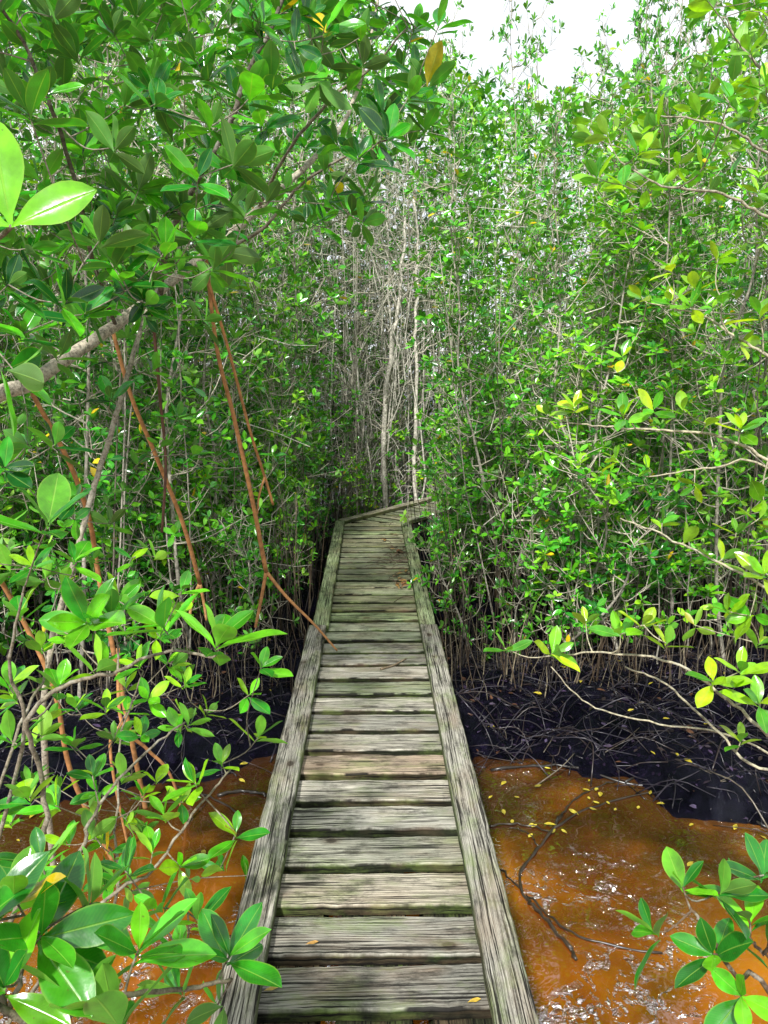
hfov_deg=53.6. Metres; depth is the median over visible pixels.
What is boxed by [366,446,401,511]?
mangrove bush
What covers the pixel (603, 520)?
mangrove bush
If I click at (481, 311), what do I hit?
mangrove tree
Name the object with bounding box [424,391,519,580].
mangrove bush
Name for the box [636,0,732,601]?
mangrove tree
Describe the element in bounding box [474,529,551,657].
mangrove bush
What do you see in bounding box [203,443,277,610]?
mangrove bush
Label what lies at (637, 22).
mangrove tree
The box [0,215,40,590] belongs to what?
mangrove tree
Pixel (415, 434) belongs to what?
dead tree
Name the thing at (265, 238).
mangrove tree
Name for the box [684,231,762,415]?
mangrove shrub
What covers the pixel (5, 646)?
mangrove bush
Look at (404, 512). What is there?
mangrove bush
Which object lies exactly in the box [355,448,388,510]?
mangrove bush
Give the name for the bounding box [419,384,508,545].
mangrove bush
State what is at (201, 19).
mangrove tree
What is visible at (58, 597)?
mangrove bush
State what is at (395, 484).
mangrove bush
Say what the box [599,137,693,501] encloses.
mangrove tree
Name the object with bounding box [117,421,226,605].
mangrove bush
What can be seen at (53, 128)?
mangrove tree
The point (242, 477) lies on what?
mangrove bush
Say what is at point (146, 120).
mangrove tree
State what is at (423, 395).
dead tree
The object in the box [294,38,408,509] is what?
mangrove tree
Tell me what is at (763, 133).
mangrove tree
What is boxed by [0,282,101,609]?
mangrove shrub
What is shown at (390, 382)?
dead tree
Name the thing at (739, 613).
mangrove tree
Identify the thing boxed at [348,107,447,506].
mangrove tree
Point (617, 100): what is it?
mangrove tree
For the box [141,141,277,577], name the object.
mangrove shrub
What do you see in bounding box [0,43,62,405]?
mangrove tree
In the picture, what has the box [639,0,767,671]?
mangrove tree
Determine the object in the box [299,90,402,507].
mangrove tree
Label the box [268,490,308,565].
mangrove bush
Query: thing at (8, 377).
mangrove shrub
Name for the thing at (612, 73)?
mangrove tree
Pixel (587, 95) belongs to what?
mangrove tree
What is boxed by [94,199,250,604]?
mangrove shrub
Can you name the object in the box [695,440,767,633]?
mangrove bush
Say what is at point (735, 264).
mangrove tree
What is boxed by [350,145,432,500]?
mangrove tree
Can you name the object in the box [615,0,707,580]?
mangrove tree
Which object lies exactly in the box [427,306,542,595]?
mangrove shrub
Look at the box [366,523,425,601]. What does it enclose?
twig litter
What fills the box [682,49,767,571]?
mangrove tree
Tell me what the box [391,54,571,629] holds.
mangrove tree
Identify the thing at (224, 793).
fallen branch
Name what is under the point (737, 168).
mangrove tree
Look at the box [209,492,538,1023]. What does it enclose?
boardwalk
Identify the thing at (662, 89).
mangrove tree
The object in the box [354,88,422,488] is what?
mangrove tree
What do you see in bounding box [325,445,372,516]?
mangrove bush
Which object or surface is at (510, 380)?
mangrove shrub
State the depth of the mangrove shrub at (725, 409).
6.17 m
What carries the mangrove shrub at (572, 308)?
on the ground
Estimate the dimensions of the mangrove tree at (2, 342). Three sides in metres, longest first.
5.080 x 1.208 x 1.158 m
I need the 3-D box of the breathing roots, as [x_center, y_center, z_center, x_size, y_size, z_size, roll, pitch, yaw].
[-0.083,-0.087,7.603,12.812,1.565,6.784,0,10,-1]
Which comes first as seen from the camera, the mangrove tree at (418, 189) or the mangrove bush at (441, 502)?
the mangrove bush at (441, 502)
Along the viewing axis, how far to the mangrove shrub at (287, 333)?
6.13 m
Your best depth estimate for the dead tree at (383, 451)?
8.90 m
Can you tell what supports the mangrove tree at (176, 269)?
on the ground
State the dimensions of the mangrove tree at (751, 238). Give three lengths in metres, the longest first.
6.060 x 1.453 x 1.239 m
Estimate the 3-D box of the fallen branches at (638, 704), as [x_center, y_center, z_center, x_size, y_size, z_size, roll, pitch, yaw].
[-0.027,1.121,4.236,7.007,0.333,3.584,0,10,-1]
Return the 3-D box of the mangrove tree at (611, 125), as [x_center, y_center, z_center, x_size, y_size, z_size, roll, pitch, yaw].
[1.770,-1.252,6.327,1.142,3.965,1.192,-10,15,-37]
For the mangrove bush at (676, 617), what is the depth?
5.67 m
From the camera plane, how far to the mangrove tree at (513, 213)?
6.43 m
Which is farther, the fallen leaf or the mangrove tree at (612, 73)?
the mangrove tree at (612, 73)
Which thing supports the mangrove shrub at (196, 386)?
on the ground
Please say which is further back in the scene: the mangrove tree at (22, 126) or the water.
the mangrove tree at (22, 126)
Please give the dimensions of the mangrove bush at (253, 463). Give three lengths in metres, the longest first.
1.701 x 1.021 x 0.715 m
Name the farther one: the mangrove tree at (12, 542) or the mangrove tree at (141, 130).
the mangrove tree at (141, 130)
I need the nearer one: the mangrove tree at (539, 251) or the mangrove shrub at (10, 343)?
the mangrove shrub at (10, 343)
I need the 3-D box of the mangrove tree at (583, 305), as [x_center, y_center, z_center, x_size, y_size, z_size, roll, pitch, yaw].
[1.429,-0.858,5.681,1.192,3.650,1.142,-1,14,-8]
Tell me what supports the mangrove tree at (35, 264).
on the ground
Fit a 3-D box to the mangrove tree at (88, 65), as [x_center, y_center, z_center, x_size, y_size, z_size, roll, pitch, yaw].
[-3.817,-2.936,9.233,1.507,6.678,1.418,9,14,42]
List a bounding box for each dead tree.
[314,188,412,512]
[336,213,429,507]
[336,222,433,508]
[369,196,448,527]
[378,237,466,525]
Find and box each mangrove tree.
[0,0,96,447]
[0,0,191,714]
[0,0,472,865]
[0,2,144,611]
[0,10,129,563]
[0,43,53,358]
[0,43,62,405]
[0,114,67,467]
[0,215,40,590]
[0,228,35,414]
[0,276,38,660]
[0,290,19,490]
[0,306,31,551]
[4,1,122,549]
[19,0,210,672]
[19,14,107,343]
[27,33,151,512]
[44,15,197,583]
[44,56,109,450]
[52,0,277,662]
[59,10,217,594]
[68,58,146,497]
[74,23,195,519]
[91,0,264,618]
[112,14,212,414]
[113,86,217,441]
[130,73,288,641]
[144,0,247,512]
[157,2,242,482]
[158,0,276,544]
[181,19,329,567]
[188,32,290,502]
[192,25,276,444]
[209,38,337,574]
[211,27,354,590]
[223,0,370,507]
[223,33,282,426]
[228,6,353,488]
[261,24,367,517]
[272,116,341,506]
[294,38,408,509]
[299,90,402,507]
[306,58,404,526]
[310,156,403,497]
[315,70,407,513]
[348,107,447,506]
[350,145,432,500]
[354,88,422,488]
[370,20,473,495]
[370,108,457,500]
[375,77,476,494]
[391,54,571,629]
[399,100,563,602]
[419,0,482,490]
[440,156,588,578]
[453,126,527,487]
[473,0,549,574]
[476,102,579,539]
[483,500,767,770]
[489,138,683,611]
[492,86,665,655]
[495,0,570,518]
[501,86,711,659]
[502,149,575,423]
[511,69,690,643]
[514,60,595,526]
[526,240,767,530]
[540,41,622,448]
[541,92,665,575]
[544,2,624,523]
[561,0,666,536]
[570,69,728,607]
[571,0,767,217]
[573,67,656,472]
[583,34,673,414]
[590,14,762,614]
[592,0,695,569]
[592,87,660,472]
[598,80,765,652]
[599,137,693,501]
[614,137,740,566]
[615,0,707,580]
[618,0,682,494]
[632,61,730,425]
[635,107,767,602]
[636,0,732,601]
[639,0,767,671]
[662,52,728,336]
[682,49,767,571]
[686,2,767,504]
[689,71,765,486]
[693,188,767,630]
[701,58,754,319]
[708,107,767,582]
[712,13,767,494]
[725,73,767,595]
[730,126,767,708]
[736,149,767,351]
[746,276,767,488]
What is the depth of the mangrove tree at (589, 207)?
5.17 m
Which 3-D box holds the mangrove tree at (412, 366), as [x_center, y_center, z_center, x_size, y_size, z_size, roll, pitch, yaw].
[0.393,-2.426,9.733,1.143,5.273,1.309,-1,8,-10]
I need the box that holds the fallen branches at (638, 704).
[0,608,767,960]
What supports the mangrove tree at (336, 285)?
on the ground
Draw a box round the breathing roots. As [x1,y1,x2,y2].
[0,424,767,715]
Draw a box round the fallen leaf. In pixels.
[468,997,479,1001]
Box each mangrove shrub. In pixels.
[0,210,144,628]
[0,273,17,438]
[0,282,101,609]
[0,290,21,462]
[0,350,94,609]
[6,325,74,540]
[61,152,242,645]
[87,347,146,571]
[92,269,230,627]
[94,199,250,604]
[108,394,170,624]
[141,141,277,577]
[143,243,214,479]
[157,306,225,519]
[189,264,312,557]
[217,233,325,586]
[235,338,320,613]
[235,352,313,602]
[250,262,342,521]
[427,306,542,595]
[437,293,558,571]
[452,336,543,599]
[468,289,563,565]
[510,254,591,452]
[516,334,582,570]
[532,286,607,551]
[556,104,750,612]
[629,170,730,558]
[637,201,767,457]
[649,345,721,560]
[654,342,760,603]
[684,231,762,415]
[685,305,748,555]
[692,316,751,508]
[698,262,762,476]
[728,277,767,447]
[736,362,767,558]
[745,313,767,496]
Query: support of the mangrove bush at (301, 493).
on the ground
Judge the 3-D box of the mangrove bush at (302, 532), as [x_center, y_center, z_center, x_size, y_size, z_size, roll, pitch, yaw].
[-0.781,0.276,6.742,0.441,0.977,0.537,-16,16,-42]
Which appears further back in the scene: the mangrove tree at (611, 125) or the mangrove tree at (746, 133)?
the mangrove tree at (746, 133)
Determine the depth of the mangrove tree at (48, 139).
6.79 m
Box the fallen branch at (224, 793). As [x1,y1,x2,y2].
[176,786,266,811]
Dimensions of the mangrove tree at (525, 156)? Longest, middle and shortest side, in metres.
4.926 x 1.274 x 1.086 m
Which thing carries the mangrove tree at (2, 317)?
on the ground
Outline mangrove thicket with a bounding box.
[0,0,767,495]
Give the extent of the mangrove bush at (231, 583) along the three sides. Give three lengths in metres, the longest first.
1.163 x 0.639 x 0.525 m
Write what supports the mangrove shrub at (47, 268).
on the ground
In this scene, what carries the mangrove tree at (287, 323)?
on the ground
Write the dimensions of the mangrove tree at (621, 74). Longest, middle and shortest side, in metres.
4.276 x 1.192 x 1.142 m
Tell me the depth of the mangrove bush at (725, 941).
1.30 m
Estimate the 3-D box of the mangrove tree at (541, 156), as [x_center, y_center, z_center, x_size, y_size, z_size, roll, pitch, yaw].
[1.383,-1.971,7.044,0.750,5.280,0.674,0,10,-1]
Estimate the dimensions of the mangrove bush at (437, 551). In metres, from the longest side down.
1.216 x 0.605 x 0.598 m
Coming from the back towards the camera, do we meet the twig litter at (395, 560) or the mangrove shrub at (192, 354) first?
the mangrove shrub at (192, 354)
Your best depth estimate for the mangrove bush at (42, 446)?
5.50 m
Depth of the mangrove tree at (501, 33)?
6.42 m
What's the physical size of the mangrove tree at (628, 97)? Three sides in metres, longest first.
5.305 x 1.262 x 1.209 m
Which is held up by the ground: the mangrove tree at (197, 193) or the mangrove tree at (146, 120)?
the mangrove tree at (197, 193)
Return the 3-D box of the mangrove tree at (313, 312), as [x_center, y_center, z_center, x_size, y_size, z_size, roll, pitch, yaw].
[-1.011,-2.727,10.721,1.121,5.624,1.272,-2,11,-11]
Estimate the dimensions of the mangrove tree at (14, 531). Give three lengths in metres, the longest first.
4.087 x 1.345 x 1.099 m
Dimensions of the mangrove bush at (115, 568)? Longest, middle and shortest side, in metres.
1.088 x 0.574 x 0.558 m
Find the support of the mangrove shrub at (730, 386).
on the ground
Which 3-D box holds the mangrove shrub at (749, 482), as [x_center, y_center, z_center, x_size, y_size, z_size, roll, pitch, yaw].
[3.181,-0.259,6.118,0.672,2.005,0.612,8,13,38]
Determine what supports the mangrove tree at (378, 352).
on the ground
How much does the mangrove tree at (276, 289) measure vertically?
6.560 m
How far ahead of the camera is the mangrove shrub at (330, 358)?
9.28 m
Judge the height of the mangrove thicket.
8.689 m
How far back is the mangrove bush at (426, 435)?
9.45 m
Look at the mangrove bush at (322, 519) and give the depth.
7.31 m
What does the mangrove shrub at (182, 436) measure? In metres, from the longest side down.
2.751 x 0.971 x 0.832 m
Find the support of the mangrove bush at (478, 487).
on the ground
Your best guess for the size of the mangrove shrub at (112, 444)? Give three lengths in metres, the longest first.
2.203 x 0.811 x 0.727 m
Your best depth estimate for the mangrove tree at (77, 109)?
8.34 m
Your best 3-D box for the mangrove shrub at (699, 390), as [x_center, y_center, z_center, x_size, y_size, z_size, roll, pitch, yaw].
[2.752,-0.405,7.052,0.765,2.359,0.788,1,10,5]
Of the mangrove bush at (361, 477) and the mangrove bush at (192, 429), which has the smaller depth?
the mangrove bush at (192, 429)
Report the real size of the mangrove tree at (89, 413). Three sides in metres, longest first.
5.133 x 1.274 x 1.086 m
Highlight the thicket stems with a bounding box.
[0,0,767,614]
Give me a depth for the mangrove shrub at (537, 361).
6.78 m
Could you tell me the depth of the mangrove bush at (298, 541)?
5.92 m
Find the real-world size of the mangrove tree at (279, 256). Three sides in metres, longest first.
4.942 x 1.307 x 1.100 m
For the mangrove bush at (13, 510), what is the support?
on the ground
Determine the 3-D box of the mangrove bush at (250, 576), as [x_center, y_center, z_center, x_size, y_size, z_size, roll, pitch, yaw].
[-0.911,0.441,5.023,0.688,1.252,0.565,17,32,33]
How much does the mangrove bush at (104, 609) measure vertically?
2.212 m
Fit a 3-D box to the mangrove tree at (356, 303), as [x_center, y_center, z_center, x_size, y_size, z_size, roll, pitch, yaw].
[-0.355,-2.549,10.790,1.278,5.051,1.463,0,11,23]
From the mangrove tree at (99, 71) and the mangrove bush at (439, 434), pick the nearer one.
the mangrove tree at (99, 71)
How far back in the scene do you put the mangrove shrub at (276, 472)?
5.84 m
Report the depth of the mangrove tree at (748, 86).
2.61 m
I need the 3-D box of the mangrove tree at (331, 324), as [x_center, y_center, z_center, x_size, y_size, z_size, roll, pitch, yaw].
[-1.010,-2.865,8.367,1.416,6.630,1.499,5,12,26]
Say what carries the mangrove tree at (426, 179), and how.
on the ground
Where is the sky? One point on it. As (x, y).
(581, 26)
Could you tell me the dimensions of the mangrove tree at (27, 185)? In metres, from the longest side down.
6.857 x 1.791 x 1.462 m
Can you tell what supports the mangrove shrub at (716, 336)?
on the ground
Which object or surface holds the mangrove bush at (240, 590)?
on the ground
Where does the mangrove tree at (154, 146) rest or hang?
on the ground
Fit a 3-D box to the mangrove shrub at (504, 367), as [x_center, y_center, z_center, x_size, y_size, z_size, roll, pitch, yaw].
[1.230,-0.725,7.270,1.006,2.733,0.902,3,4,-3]
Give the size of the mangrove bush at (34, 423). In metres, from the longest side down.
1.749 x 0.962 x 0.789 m
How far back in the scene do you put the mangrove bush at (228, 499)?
5.78 m
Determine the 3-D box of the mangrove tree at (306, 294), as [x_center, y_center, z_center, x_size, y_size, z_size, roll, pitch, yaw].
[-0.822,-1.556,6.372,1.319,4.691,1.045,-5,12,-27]
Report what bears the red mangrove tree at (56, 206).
on the ground
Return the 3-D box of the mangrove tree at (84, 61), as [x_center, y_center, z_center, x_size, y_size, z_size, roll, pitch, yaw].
[-1.933,-1.508,6.034,1.168,4.811,1.056,-2,11,-10]
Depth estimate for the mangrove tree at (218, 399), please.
5.21 m
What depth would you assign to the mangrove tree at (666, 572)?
4.84 m
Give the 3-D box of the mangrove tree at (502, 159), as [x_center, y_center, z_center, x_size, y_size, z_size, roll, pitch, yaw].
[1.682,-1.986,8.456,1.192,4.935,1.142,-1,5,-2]
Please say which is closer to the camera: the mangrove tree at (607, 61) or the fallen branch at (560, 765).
the fallen branch at (560, 765)
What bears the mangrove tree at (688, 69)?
on the ground
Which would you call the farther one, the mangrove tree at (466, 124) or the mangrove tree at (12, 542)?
the mangrove tree at (466, 124)
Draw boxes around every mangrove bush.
[0,407,55,630]
[0,407,59,621]
[0,433,52,649]
[0,473,292,1023]
[0,528,16,655]
[0,528,22,639]
[0,822,281,1023]
[1,395,91,538]
[3,402,34,595]
[12,449,88,634]
[51,513,127,669]
[75,492,150,626]
[97,421,211,630]
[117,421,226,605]
[184,459,257,614]
[186,506,268,632]
[197,417,290,597]
[201,493,299,654]
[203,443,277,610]
[205,508,266,614]
[219,442,327,580]
[221,437,279,579]
[251,464,320,577]
[251,480,317,613]
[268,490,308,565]
[283,490,322,586]
[291,436,333,571]
[292,408,351,550]
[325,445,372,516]
[332,440,380,518]
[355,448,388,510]
[357,395,422,512]
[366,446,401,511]
[397,431,488,564]
[403,419,444,524]
[406,501,494,659]
[414,395,482,522]
[415,445,482,579]
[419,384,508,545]
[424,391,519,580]
[427,481,480,597]
[433,473,498,616]
[449,432,520,576]
[466,397,581,636]
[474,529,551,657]
[498,468,606,658]
[530,467,693,661]
[531,415,672,663]
[584,471,691,644]
[587,472,623,565]
[606,490,689,619]
[615,832,767,1023]
[625,525,697,641]
[670,455,738,585]
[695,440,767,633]
[701,385,766,522]
[701,405,764,531]
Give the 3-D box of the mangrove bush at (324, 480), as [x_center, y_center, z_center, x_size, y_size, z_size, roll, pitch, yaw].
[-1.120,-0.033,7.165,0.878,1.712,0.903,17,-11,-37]
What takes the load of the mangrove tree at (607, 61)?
on the ground
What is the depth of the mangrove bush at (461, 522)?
5.84 m
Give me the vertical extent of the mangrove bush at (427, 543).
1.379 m
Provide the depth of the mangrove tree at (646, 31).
6.32 m
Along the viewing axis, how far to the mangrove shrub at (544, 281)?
9.45 m
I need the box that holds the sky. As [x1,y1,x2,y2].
[0,0,767,377]
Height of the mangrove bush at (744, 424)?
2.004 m
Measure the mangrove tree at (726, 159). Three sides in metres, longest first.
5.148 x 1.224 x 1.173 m
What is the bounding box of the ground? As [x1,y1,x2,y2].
[0,379,767,825]
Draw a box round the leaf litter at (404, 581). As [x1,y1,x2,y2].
[381,533,411,588]
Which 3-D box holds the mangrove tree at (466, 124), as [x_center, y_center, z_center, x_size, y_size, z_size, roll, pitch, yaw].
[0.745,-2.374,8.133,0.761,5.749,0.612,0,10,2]
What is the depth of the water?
3.04 m
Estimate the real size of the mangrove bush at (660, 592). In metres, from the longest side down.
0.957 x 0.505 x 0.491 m
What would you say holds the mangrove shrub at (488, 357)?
on the ground
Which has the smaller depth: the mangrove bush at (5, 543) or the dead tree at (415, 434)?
the mangrove bush at (5, 543)
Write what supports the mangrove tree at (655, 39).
on the ground
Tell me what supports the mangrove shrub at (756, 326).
on the ground
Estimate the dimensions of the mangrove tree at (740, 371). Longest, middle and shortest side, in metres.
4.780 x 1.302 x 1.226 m
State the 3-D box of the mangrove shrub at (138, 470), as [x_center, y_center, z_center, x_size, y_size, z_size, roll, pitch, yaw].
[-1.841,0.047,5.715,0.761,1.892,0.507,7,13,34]
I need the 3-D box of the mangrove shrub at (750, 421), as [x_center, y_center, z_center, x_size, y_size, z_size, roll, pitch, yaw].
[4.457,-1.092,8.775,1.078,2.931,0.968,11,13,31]
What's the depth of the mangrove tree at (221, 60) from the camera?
9.21 m
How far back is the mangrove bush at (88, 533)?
5.28 m
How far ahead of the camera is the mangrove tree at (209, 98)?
4.68 m
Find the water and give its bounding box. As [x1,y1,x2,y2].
[0,658,767,1023]
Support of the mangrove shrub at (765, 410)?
on the ground
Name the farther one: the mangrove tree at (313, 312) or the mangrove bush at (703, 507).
the mangrove tree at (313, 312)
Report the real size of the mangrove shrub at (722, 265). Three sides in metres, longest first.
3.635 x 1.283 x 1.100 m
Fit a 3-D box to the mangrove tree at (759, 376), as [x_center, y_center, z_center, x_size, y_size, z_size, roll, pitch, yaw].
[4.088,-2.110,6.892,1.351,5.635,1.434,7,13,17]
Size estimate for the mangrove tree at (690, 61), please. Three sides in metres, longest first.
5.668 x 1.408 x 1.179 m
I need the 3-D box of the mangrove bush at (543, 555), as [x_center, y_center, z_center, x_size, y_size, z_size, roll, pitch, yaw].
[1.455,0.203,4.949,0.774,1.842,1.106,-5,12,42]
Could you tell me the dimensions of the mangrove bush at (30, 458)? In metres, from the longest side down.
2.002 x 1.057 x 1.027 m
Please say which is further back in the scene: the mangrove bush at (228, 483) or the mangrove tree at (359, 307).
the mangrove tree at (359, 307)
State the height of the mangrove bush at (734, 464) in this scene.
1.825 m
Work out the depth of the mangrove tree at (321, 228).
9.26 m
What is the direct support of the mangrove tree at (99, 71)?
on the ground
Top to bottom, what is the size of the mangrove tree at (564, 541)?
3.692 m
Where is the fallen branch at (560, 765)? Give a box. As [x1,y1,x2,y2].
[490,763,767,828]
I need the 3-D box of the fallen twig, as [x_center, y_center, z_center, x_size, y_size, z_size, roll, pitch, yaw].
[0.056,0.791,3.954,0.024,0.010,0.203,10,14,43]
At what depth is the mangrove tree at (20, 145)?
6.07 m
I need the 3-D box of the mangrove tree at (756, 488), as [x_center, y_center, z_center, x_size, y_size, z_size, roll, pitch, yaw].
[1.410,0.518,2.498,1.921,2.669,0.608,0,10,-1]
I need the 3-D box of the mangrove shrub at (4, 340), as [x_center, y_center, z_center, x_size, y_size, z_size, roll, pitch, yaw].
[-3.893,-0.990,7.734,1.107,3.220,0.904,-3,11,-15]
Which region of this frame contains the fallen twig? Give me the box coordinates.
[380,658,406,669]
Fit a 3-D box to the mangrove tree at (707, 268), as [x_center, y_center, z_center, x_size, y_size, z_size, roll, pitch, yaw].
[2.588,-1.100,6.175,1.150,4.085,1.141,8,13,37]
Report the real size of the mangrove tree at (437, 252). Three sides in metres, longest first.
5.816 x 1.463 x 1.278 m
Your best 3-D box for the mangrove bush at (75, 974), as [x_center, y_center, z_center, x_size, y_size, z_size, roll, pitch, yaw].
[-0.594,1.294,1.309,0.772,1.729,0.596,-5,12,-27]
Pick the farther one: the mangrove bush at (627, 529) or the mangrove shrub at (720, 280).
the mangrove shrub at (720, 280)
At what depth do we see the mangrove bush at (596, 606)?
4.69 m
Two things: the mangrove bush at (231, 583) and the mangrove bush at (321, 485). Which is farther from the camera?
the mangrove bush at (321, 485)
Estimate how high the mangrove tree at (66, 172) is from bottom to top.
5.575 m
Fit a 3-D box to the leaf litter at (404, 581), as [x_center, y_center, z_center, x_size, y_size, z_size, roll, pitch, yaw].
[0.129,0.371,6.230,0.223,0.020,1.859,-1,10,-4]
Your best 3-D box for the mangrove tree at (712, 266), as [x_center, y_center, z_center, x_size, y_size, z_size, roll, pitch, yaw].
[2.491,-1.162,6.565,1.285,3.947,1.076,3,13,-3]
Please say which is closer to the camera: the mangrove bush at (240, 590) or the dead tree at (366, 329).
the mangrove bush at (240, 590)
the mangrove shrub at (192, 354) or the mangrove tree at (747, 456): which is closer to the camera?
the mangrove tree at (747, 456)
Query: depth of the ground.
4.19 m
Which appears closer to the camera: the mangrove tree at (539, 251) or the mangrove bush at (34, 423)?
the mangrove bush at (34, 423)
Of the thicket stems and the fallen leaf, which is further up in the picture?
the thicket stems
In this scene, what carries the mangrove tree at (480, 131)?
on the ground
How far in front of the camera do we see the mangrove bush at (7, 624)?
5.09 m
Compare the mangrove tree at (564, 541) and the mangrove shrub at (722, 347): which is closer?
the mangrove tree at (564, 541)
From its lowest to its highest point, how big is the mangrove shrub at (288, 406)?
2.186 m
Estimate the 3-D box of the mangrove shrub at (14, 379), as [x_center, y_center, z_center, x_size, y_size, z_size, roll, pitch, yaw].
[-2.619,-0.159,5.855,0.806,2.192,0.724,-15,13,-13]
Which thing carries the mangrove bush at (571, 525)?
on the ground
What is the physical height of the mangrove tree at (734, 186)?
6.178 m
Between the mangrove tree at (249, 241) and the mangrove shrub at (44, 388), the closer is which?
the mangrove shrub at (44, 388)
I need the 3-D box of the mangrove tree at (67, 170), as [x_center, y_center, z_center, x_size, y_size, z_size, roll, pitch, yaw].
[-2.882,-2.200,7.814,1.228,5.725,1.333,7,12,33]

